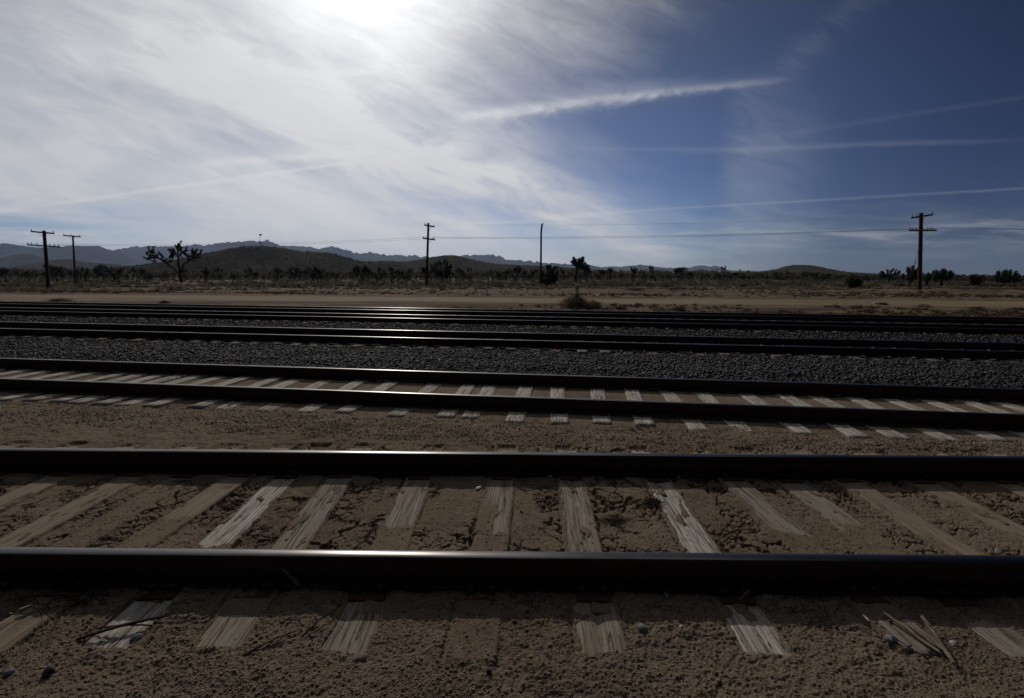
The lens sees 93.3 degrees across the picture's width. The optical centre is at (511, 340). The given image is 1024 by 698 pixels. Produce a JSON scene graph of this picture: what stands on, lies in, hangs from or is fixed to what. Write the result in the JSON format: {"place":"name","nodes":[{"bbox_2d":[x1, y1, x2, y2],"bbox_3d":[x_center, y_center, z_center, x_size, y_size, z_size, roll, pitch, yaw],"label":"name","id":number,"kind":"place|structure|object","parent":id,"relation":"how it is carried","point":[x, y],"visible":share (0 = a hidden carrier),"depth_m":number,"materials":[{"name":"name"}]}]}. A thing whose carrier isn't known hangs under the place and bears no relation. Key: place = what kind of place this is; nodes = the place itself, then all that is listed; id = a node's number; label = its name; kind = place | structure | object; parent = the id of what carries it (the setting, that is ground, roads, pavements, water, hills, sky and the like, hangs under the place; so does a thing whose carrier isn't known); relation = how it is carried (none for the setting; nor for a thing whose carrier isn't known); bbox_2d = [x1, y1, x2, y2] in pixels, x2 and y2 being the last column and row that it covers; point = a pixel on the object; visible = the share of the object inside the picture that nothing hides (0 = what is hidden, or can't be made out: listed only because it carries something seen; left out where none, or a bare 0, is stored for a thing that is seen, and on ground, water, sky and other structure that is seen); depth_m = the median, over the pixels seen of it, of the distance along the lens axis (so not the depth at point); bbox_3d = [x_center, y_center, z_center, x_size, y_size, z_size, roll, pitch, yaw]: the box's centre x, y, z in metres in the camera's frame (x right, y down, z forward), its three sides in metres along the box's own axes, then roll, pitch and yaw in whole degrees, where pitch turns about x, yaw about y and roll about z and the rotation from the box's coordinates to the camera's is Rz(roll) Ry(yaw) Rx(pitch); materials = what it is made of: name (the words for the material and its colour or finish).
{"place":"outdoors","nodes":[
{"label":"outdoors","id":0,"kind":"place"},
{"bbox_2d":[0,254,50,267],"bbox_3d":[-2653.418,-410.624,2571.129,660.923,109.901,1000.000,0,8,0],"label":"mountain","id":1,"kind":"structure","parent":0,"point":[15,260],"depth_m":2491.57,"materials":[{"name":"stone"}]},
{"bbox_2d":[7,259,126,269],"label":"hill","id":2,"kind":"structure","parent":0,"point":[66,263],"depth_m":1435.64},
{"bbox_2d":[0,243,148,265],"bbox_3d":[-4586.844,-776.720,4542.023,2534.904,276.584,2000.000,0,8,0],"label":"mountain","id":3,"kind":"structure","parent":0,"point":[96,254],"depth_m":4384.41,"materials":[{"name":"stone"}]},
{"bbox_2d":[125,246,419,272],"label":"hill","id":4,"kind":"structure","parent":0,"point":[323,263],"depth_m":497.10,"materials":[{"name":"soil"}]},
{"bbox_2d":[116,239,606,270],"bbox_3d":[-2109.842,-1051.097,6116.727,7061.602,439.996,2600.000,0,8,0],"label":"mountain","id":5,"kind":"structure","parent":0,"point":[136,252],"depth_m":5964.27,"materials":[{"name":"stone"}]},
{"bbox_2d":[377,255,594,272],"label":"hill","id":6,"kind":"structure","parent":0,"point":[470,263],"depth_m":724.13,"materials":[{"name":"soil"}]},
{"bbox_2d":[90,245,878,274],"bbox_3d":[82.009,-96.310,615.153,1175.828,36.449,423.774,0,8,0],"label":"hillside scrub","id":7,"kind":"object","parent":6,"relation":"on","point":[274,264],"visible":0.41,"depth_m":511.97,"materials":[{"name":"plant"}]},
{"bbox_2d":[0,276,1023,697],"bbox_3d":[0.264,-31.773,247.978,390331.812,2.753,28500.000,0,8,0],"label":"ground","id":8,"kind":"structure","parent":0,"point":[750,532],"depth_m":3.17,"materials":[{"name":"soil"}]},
{"bbox_2d":[0,267,9,282],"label":"joshua tree","id":9,"kind":"object","parent":8,"relation":"on","point":[3,271],"visible":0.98,"depth_m":92.27,"materials":[{"name":"green plant"}]},
{"bbox_2d":[2,668,15,676],"bbox_3d":[-2.094,1.383,2.012,0.034,0.030,0.038,5,9,30],"label":"stone","id":10,"kind":"object","parent":8,"relation":"on","point":[8,672],"visible":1,"depth_m":2.00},
{"bbox_2d":[22,270,34,281],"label":"joshua tree","id":11,"kind":"object","parent":8,"relation":"on","point":[27,273],"visible":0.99,"depth_m":98.87,"materials":[{"name":"green plant"}]},
{"bbox_2d":[1,578,70,613],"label":"dry weed","id":12,"kind":"object","parent":8,"relation":"on","point":[53,589],"visible":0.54,"depth_m":2.48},
{"bbox_2d":[27,229,59,287],"bbox_3d":[-62.756,-10.904,65.151,4.006,8.114,0.572,0,8,-7],"label":"telegraph pole","id":13,"kind":"object","parent":8,"relation":"on","point":[46,262],"visible":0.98,"depth_m":64.91,"materials":[{"name":"brown wood"}]},
{"bbox_2d":[28,237,413,244],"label":"overhead wire","id":14,"kind":"object","parent":13,"relation":"attached to","point":[175,244],"visible":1,"depth_m":65.81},
{"bbox_2d":[41,665,55,676],"bbox_3d":[-1.936,1.377,2.021,0.041,0.036,0.060,-2,8,-17],"label":"stone","id":15,"kind":"object","parent":8,"relation":"on","point":[48,670],"visible":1,"depth_m":2.01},
{"bbox_2d":[42,264,57,280],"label":"joshua tree","id":16,"kind":"object","parent":8,"relation":"on","point":[53,269],"visible":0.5,"depth_m":109.79,"materials":[{"name":"green plant"}]},
{"bbox_2d":[44,265,64,281],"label":"joshua tree","id":17,"kind":"object","parent":8,"relation":"on","point":[57,268],"visible":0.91,"depth_m":107.74,"materials":[{"name":"green plant"}]},
{"bbox_2d":[42,298,74,301],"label":"dry shrub","id":18,"kind":"object","parent":8,"relation":"on","point":[57,299],"visible":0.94,"depth_m":30.84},
{"bbox_2d":[63,234,80,282],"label":"telegraph pole","id":19,"kind":"object","parent":8,"relation":"on","point":[74,264],"visible":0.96,"depth_m":80.83,"materials":[{"name":"brown wood"}]},
{"bbox_2d":[72,269,81,282],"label":"joshua tree","id":20,"kind":"object","parent":8,"relation":"on","point":[78,272],"visible":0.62,"depth_m":94.77,"materials":[{"name":"green plant"}]},
{"bbox_2d":[79,267,90,280],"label":"joshua tree","id":21,"kind":"object","parent":8,"relation":"on","point":[86,273],"visible":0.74,"depth_m":114.06,"materials":[{"name":"green plant"}]},
{"bbox_2d":[0,544,172,627],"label":"dry weed","id":22,"kind":"object","parent":8,"relation":"on","point":[79,599],"visible":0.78,"depth_m":2.47,"materials":[{"name":"plant"}]},
{"bbox_2d":[94,264,109,279],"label":"joshua tree","id":23,"kind":"object","parent":8,"relation":"on","point":[102,269],"visible":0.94,"depth_m":121.72,"materials":[{"name":"green plant"}]},
{"bbox_2d":[105,267,124,283],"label":"joshua tree","id":24,"kind":"object","parent":8,"relation":"on","point":[120,270],"visible":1,"depth_m":91.91,"materials":[{"name":"green plant"}]},
{"bbox_2d":[126,267,138,280],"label":"joshua tree","id":25,"kind":"object","parent":8,"relation":"on","point":[133,270],"visible":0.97,"depth_m":138.99,"materials":[{"name":"green plant"}]},
{"bbox_2d":[129,633,143,641],"bbox_3d":[-1.731,1.376,2.232,0.049,0.048,0.058,6,10,37],"label":"stone","id":26,"kind":"object","parent":8,"relation":"on","point":[139,636],"visible":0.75,"depth_m":2.22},
{"bbox_2d":[139,268,146,280],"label":"joshua tree","id":27,"kind":"object","parent":8,"relation":"on","point":[142,271],"visible":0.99,"depth_m":130.11,"materials":[{"name":"green plant"}]},
{"bbox_2d":[144,273,153,281],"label":"bush","id":28,"kind":"object","parent":8,"relation":"on","point":[150,275],"visible":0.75,"depth_m":138.68,"materials":[{"name":"green plant"}]},
{"bbox_2d":[143,240,202,281],"bbox_3d":[-43.402,-10.371,62.361,6.858,5.377,2.696,-2,8,-16],"label":"joshua tree","id":29,"kind":"object","parent":8,"relation":"on","point":[172,251],"visible":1,"depth_m":62.15,"materials":[{"name":"green plant"}]},
{"bbox_2d":[148,475,216,494],"bbox_3d":[-2.584,1.128,3.912,0.524,0.024,0.396,-3,8,-23],"label":"dry weed","id":30,"kind":"object","parent":8,"relation":"on","point":[181,481],"visible":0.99,"depth_m":3.87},
{"bbox_2d":[200,267,210,282],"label":"joshua tree","id":31,"kind":"object","parent":8,"relation":"on","point":[206,272],"visible":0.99,"depth_m":95.23,"materials":[{"name":"green plant"}]},
{"bbox_2d":[213,267,224,278],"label":"joshua tree","id":32,"kind":"object","parent":8,"relation":"on","point":[215,270],"visible":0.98,"depth_m":158.51,"materials":[{"name":"green plant"}]},
{"bbox_2d":[247,267,257,280],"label":"joshua tree","id":33,"kind":"object","parent":8,"relation":"on","point":[254,274],"visible":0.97,"depth_m":104.13,"materials":[{"name":"green plant"}]},
{"bbox_2d":[242,630,295,655],"bbox_3d":[-1.098,1.364,2.183,0.234,0.016,0.006,-6,10,-41],"label":"dry twig","id":34,"kind":"object","parent":8,"relation":"on","point":[269,641],"visible":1,"depth_m":2.18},
{"bbox_2d":[274,267,282,281],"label":"joshua tree","id":35,"kind":"object","parent":8,"relation":"on","point":[277,270],"visible":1,"depth_m":125.20,"materials":[{"name":"green plant"}]},
{"bbox_2d":[285,267,301,279],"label":"desert tree","id":36,"kind":"object","parent":8,"relation":"on","point":[294,274],"visible":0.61,"depth_m":166.19,"materials":[{"name":"green plant"}]},
{"bbox_2d":[294,267,301,279],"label":"joshua tree","id":37,"kind":"object","parent":8,"relation":"on","point":[297,270],"visible":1,"depth_m":151.78,"materials":[{"name":"green plant"}]},
{"bbox_2d":[305,266,314,281],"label":"joshua tree","id":38,"kind":"object","parent":8,"relation":"on","point":[308,269],"visible":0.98,"depth_m":89.67,"materials":[{"name":"green plant"}]},
{"bbox_2d":[311,265,323,282],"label":"joshua tree","id":39,"kind":"object","parent":8,"relation":"on","point":[317,270],"visible":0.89,"depth_m":94.04,"materials":[{"name":"green plant"}]},
{"bbox_2d":[292,577,346,618],"bbox_3d":[-0.995,1.291,2.546,0.290,0.042,0.478,-1,8,-13],"label":"dry weed","id":40,"kind":"object","parent":8,"relation":"on","point":[314,589],"visible":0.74,"depth_m":2.52,"materials":[{"name":"plant"}]},
{"bbox_2d":[300,603,342,637],"bbox_3d":[-0.911,1.339,2.323,0.007,0.031,0.243,5,9,29],"label":"dry twig","id":41,"kind":"object","parent":8,"relation":"on","point":[316,622],"visible":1,"depth_m":2.31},
{"bbox_2d":[352,264,359,279],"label":"joshua tree","id":42,"kind":"object","parent":8,"relation":"on","point":[355,269],"visible":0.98,"depth_m":127.86,"materials":[{"name":"green plant"}]},
{"bbox_2d":[360,265,371,281],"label":"joshua tree","id":43,"kind":"object","parent":8,"relation":"on","point":[364,269],"visible":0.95,"depth_m":108.65,"materials":[{"name":"green plant"}]},
{"bbox_2d":[369,267,382,282],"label":"joshua tree","id":44,"kind":"object","parent":8,"relation":"on","point":[378,271],"visible":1,"depth_m":96.89,"materials":[{"name":"green plant"}]},
{"bbox_2d":[389,267,394,282],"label":"joshua tree","id":45,"kind":"object","parent":8,"relation":"on","point":[391,270],"visible":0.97,"depth_m":100.25,"materials":[{"name":"green plant"}]},
{"bbox_2d":[393,269,404,283],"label":"joshua tree","id":46,"kind":"object","parent":8,"relation":"on","point":[397,271],"visible":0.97,"depth_m":93.36,"materials":[{"name":"green plant"}]},
{"bbox_2d":[401,273,410,283],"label":"joshua tree","id":47,"kind":"object","parent":8,"relation":"on","point":[407,276],"visible":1,"depth_m":89.26,"materials":[{"name":"green plant"}]},
{"bbox_2d":[419,263,436,276],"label":"joshua tree","id":48,"kind":"object","parent":8,"relation":"on","point":[432,268],"visible":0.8,"depth_m":88.98,"materials":[{"name":"green plant"}]},
{"bbox_2d":[423,223,434,285],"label":"telegraph pole","id":49,"kind":"object","parent":8,"relation":"on","point":[427,254],"visible":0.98,"depth_m":69.84,"materials":[{"name":"brown wood"}]},
{"bbox_2d":[439,230,890,238],"bbox_3d":[18.916,-13.979,63.678,62.265,0.756,0.015,2,8,13],"label":"overhead wire","id":50,"kind":"object","parent":49,"relation":"attached to","point":[657,237],"visible":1,"depth_m":63.69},
{"bbox_2d":[467,229,892,237],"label":"overhead wire","id":51,"kind":"object","parent":49,"relation":"attached to","point":[622,236],"visible":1,"depth_m":66.18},
{"bbox_2d":[496,229,897,238],"bbox_3d":[17.815,-13.955,63.416,60.429,0.704,0.015,2,8,13],"label":"overhead wire","id":52,"kind":"object","parent":49,"relation":"attached to","point":[716,235],"visible":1,"depth_m":61.43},
{"bbox_2d":[581,229,888,236],"bbox_3d":[16.971,-13.848,62.358,60.164,0.628,0.015,2,8,11],"label":"overhead wire","id":53,"kind":"object","parent":49,"relation":"attached to","point":[711,234],"visible":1,"depth_m":60.75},
{"bbox_2d":[432,259,452,281],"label":"joshua tree","id":54,"kind":"object","parent":8,"relation":"on","point":[440,272],"visible":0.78,"depth_m":105.61,"materials":[{"name":"green plant"}]},
{"bbox_2d":[455,267,464,279],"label":"joshua tree","id":55,"kind":"object","parent":8,"relation":"on","point":[460,271],"visible":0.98,"depth_m":120.92,"materials":[{"name":"green plant"}]},
{"bbox_2d":[0,445,1023,663],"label":"railway track","id":56,"kind":"structure","parent":8,"relation":"on","point":[587,572],"depth_m":2.62,"materials":[{"name":"wood"}]},
{"bbox_2d":[76,615,162,639],"bbox_3d":[-1.836,1.343,2.268,0.329,0.027,0.015,-3,9,-26],"label":"wood stick","id":57,"kind":"object","parent":56,"relation":"on","point":[119,626],"visible":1,"depth_m":2.26,"materials":[{"name":"wood"}]},
{"bbox_2d":[96,624,151,628],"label":"dry twig","id":58,"kind":"object","parent":56,"relation":"on","point":[128,625],"visible":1,"depth_m":2.27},
{"bbox_2d":[281,568,299,585],"bbox_3d":[-1.192,1.266,2.602,0.175,0.094,0.019,4,9,26],"label":"wood stick","id":59,"kind":"object","parent":56,"relation":"on","point":[292,577],"visible":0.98,"depth_m":2.60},
{"bbox_2d":[633,494,667,509],"bbox_3d":[1.045,1.204,3.598,0.239,0.025,0.254,-4,9,-30],"label":"dry weed","id":60,"kind":"object","parent":56,"relation":"on","point":[653,501],"visible":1,"depth_m":3.60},
{"bbox_2d":[878,620,911,646],"bbox_3d":[1.812,1.383,2.285,0.054,0.012,0.159,-1,8,-8],"label":"wood splinter","id":61,"kind":"object","parent":56,"relation":"on","point":[895,632],"visible":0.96,"depth_m":2.28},
{"bbox_2d":[882,611,937,652],"bbox_3d":[1.873,1.369,2.282,0.014,0.020,0.252,-1,8,-14],"label":"wood splinter","id":62,"kind":"object","parent":56,"relation":"on","point":[910,632],"visible":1,"depth_m":2.27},
{"bbox_2d":[906,621,941,649],"bbox_3d":[1.926,1.379,2.263,0.026,0.016,0.166,0,8,-6],"label":"wood splinter","id":63,"kind":"object","parent":56,"relation":"on","point":[913,627],"visible":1,"depth_m":2.26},
{"bbox_2d":[0,358,1023,442],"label":"railway track","id":64,"kind":"structure","parent":8,"relation":"on","point":[598,405],"depth_m":6.92,"materials":[{"name":"metal"}]},
{"bbox_2d":[0,315,1023,403],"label":"ballast","id":65,"kind":"structure","parent":8,"relation":"on","point":[930,373],"depth_m":9.73,"materials":[{"name":"gravel"}]},
{"bbox_2d":[0,322,1023,363],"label":"railway track","id":66,"kind":"structure","parent":8,"relation":"on","point":[853,348],"depth_m":11.86,"materials":[{"name":"metal"}]},
{"bbox_2d":[0,307,1023,337],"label":"railway track","id":67,"kind":"structure","parent":8,"relation":"on","point":[752,325],"depth_m":16.90,"materials":[{"name":"metal"}]},
{"bbox_2d":[0,301,1023,324],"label":"railway track","id":68,"kind":"structure","parent":8,"relation":"on","point":[690,315],"depth_m":20.45,"materials":[{"name":"metal"}]},
{"bbox_2d":[0,266,1023,281],"bbox_3d":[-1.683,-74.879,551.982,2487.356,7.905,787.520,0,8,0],"label":"joshua woodland","id":69,"kind":"object","parent":8,"relation":"on","point":[15,272],"visible":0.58,"depth_m":170.64,"materials":[{"name":"plant"}]},
{"bbox_2d":[0,277,1023,287],"bbox_3d":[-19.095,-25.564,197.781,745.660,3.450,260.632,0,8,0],"label":"olive scrub","id":70,"kind":"object","parent":8,"relation":"on","point":[16,282],"visible":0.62,"depth_m":85.59,"materials":[{"name":"plant"}]},
{"bbox_2d":[0,278,1023,291],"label":"dry scrub","id":71,"kind":"object","parent":8,"relation":"on","point":[241,287],"visible":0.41,"depth_m":65.05,"materials":[{"name":"plant"}]},
{"bbox_2d":[0,281,1023,297],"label":"dead brush","id":72,"kind":"object","parent":8,"relation":"on","point":[654,294],"visible":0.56,"depth_m":43.99,"materials":[{"name":"plant"}]},
{"bbox_2d":[0,394,1023,697],"bbox_3d":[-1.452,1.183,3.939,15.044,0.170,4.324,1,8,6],"label":"sand grains","id":73,"kind":"object","parent":8,"relation":"on","point":[632,431],"visible":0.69,"depth_m":2.41,"materials":[{"name":"gravel"}]},
{"bbox_2d":[1,300,1023,316],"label":"verge brush","id":74,"kind":"object","parent":8,"relation":"on","point":[937,312],"visible":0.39,"depth_m":25.80,"materials":[{"name":"plant"}]},
{"bbox_2d":[2,287,1023,316],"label":"dry grass","id":75,"kind":"structure","parent":8,"relation":"on","point":[737,307],"depth_m":38.80,"materials":[{"name":"plant"}]},
{"bbox_2d":[513,265,522,281],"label":"joshua tree","id":76,"kind":"object","parent":8,"relation":"on","point":[517,269],"visible":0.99,"depth_m":98.90,"materials":[{"name":"green plant"}]},
{"bbox_2d":[540,224,542,283],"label":"telegraph pole","id":77,"kind":"object","parent":8,"relation":"on","point":[541,254],"visible":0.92,"depth_m":70.82,"materials":[{"name":"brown wood"}]},
{"bbox_2d":[539,264,559,285],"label":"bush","id":78,"kind":"object","parent":8,"relation":"on","point":[550,276],"visible":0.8,"depth_m":76.47,"materials":[{"name":"green plant"}]},
{"bbox_2d":[552,282,595,307],"bbox_3d":[3.628,-2.682,28.213,3.571,1.607,3.166,5,9,31],"label":"dry shrub","id":79,"kind":"object","parent":8,"relation":"on","point":[576,300],"visible":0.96,"depth_m":28.02,"materials":[{"name":"brown plant"}]},
{"bbox_2d":[570,256,590,282],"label":"joshua tree","id":80,"kind":"object","parent":8,"relation":"on","point":[580,263],"visible":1,"depth_m":97.60,"materials":[{"name":"green plant"}]},
{"bbox_2d":[583,300,606,307],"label":"dry shrub","id":81,"kind":"object","parent":8,"relation":"on","point":[597,304],"visible":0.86,"depth_m":27.76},
{"bbox_2d":[598,269,606,280],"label":"joshua tree","id":82,"kind":"object","parent":8,"relation":"on","point":[602,272],"visible":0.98,"depth_m":116.33,"materials":[{"name":"green plant"}]},
{"bbox_2d":[601,279,616,285],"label":"dry shrub","id":83,"kind":"object","parent":8,"relation":"on","point":[608,282],"visible":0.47,"depth_m":75.74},
{"bbox_2d":[596,512,631,533],"bbox_3d":[0.699,1.238,3.383,0.344,0.015,0.284,7,10,42],"label":"dry weed","id":84,"kind":"object","parent":8,"relation":"on","point":[614,521],"visible":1,"depth_m":3.34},
{"bbox_2d":[631,268,637,280],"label":"joshua tree","id":85,"kind":"object","parent":8,"relation":"on","point":[633,270],"visible":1,"depth_m":126.49,"materials":[{"name":"green plant"}]},
{"bbox_2d":[624,287,645,290],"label":"dry shrub","id":86,"kind":"object","parent":8,"relation":"on","point":[637,289],"visible":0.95,"depth_m":52.97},
{"bbox_2d":[637,623,647,632],"bbox_3d":[0.619,1.368,2.298,0.039,0.034,0.052,-6,10,-38],"label":"stone","id":87,"kind":"object","parent":8,"relation":"on","point":[641,627],"visible":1,"depth_m":2.29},
{"bbox_2d":[649,306,666,310],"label":"dry shrub","id":88,"kind":"object","parent":8,"relation":"on","point":[656,308],"visible":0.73,"depth_m":26.86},
{"bbox_2d":[672,267,683,281],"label":"joshua tree","id":89,"kind":"object","parent":8,"relation":"on","point":[677,269],"visible":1,"depth_m":111.59,"materials":[{"name":"green plant"}]},
{"bbox_2d":[668,306,687,310],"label":"dry shrub","id":90,"kind":"object","parent":8,"relation":"on","point":[678,308],"visible":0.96,"depth_m":26.77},
{"bbox_2d":[763,588,873,636],"bbox_3d":[1.531,1.345,2.467,0.516,0.028,0.474,3,8,16],"label":"dry weed","id":91,"kind":"object","parent":8,"relation":"on","point":[821,619],"visible":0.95,"depth_m":2.43,"materials":[{"name":"plant"}]},
{"bbox_2d":[846,275,862,287],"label":"desert shrub","id":92,"kind":"object","parent":8,"relation":"on","point":[853,282],"visible":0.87,"depth_m":67.30,"materials":[{"name":"green plant"}]},
{"bbox_2d":[879,268,900,281],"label":"joshua tree","id":93,"kind":"object","parent":8,"relation":"on","point":[888,274],"visible":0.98,"depth_m":121.89,"materials":[{"name":"green plant"}]},
{"bbox_2d":[884,635,897,644],"bbox_3d":[1.755,1.382,2.239,0.055,0.036,0.040,1,8,6],"label":"stone","id":94,"kind":"object","parent":8,"relation":"on","point":[891,639],"visible":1,"depth_m":2.23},
{"bbox_2d":[899,265,922,286],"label":"joshua tree","id":95,"kind":"object","parent":8,"relation":"on","point":[911,275],"visible":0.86,"depth_m":72.17,"materials":[{"name":"green plant"}]},
{"bbox_2d":[908,212,936,289],"bbox_3d":[47.977,-10.391,56.853,3.304,9.300,0.864,0,8,0],"label":"telegraph pole","id":96,"kind":"object","parent":8,"relation":"on","point":[920,250],"visible":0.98,"depth_m":56.77,"materials":[{"name":"brown wood"}]},
{"bbox_2d":[914,304,935,306],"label":"dry shrub","id":97,"kind":"object","parent":8,"relation":"on","point":[924,305],"visible":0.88,"depth_m":29.16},
{"bbox_2d":[923,271,931,285],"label":"joshua tree","id":98,"kind":"object","parent":8,"relation":"on","point":[927,277],"visible":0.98,"depth_m":71.97,"materials":[{"name":"green plant"}]},
{"bbox_2d":[920,615,954,663],"bbox_3d":[1.957,1.368,2.226,0.015,0.034,0.274,3,8,16],"label":"wood splinter","id":99,"kind":"object","parent":8,"relation":"on","point":[940,643],"visible":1,"depth_m":2.21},
{"bbox_2d":[932,268,954,286],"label":"joshua tree","id":100,"kind":"object","parent":8,"relation":"on","point":[943,274],"visible":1,"depth_m":69.63,"materials":[{"name":"green plant"}]},
{"bbox_2d":[921,589,1023,627],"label":"dry weed","id":101,"kind":"object","parent":8,"relation":"on","point":[973,606],"visible":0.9,"depth_m":2.48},
{"bbox_2d":[968,274,982,286],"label":"joshua tree","id":102,"kind":"object","parent":8,"relation":"on","point":[977,279],"visible":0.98,"depth_m":66.38,"materials":[{"name":"green plant"}]},
{"bbox_2d":[993,269,1020,283],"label":"desert tree","id":103,"kind":"object","parent":8,"relation":"on","point":[1006,276],"visible":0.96,"depth_m":76.71,"materials":[{"name":"green plant"}]},
{"bbox_2d":[0,295,1023,306],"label":"dirt road","id":104,"kind":"structure","parent":0,"point":[517,300],"depth_m":32.88,"materials":[{"name":"soil"}]},
{"bbox_2d":[0,0,1023,275],"label":"sky","id":105,"kind":"structure","parent":0,"point":[128,123],"materials":[{"name":"blue"}]},
{"bbox_2d":[601,264,960,275],"bbox_3d":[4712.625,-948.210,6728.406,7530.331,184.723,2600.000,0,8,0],"label":"mountain","id":106,"kind":"structure","parent":0,"point":[644,267],"depth_m":6533.18,"materials":[{"name":"stone"}]},
{"bbox_2d":[762,265,872,274],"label":"hill","id":107,"kind":"structure","parent":0,"point":[816,268],"depth_m":764.86,"materials":[{"name":"soil"}]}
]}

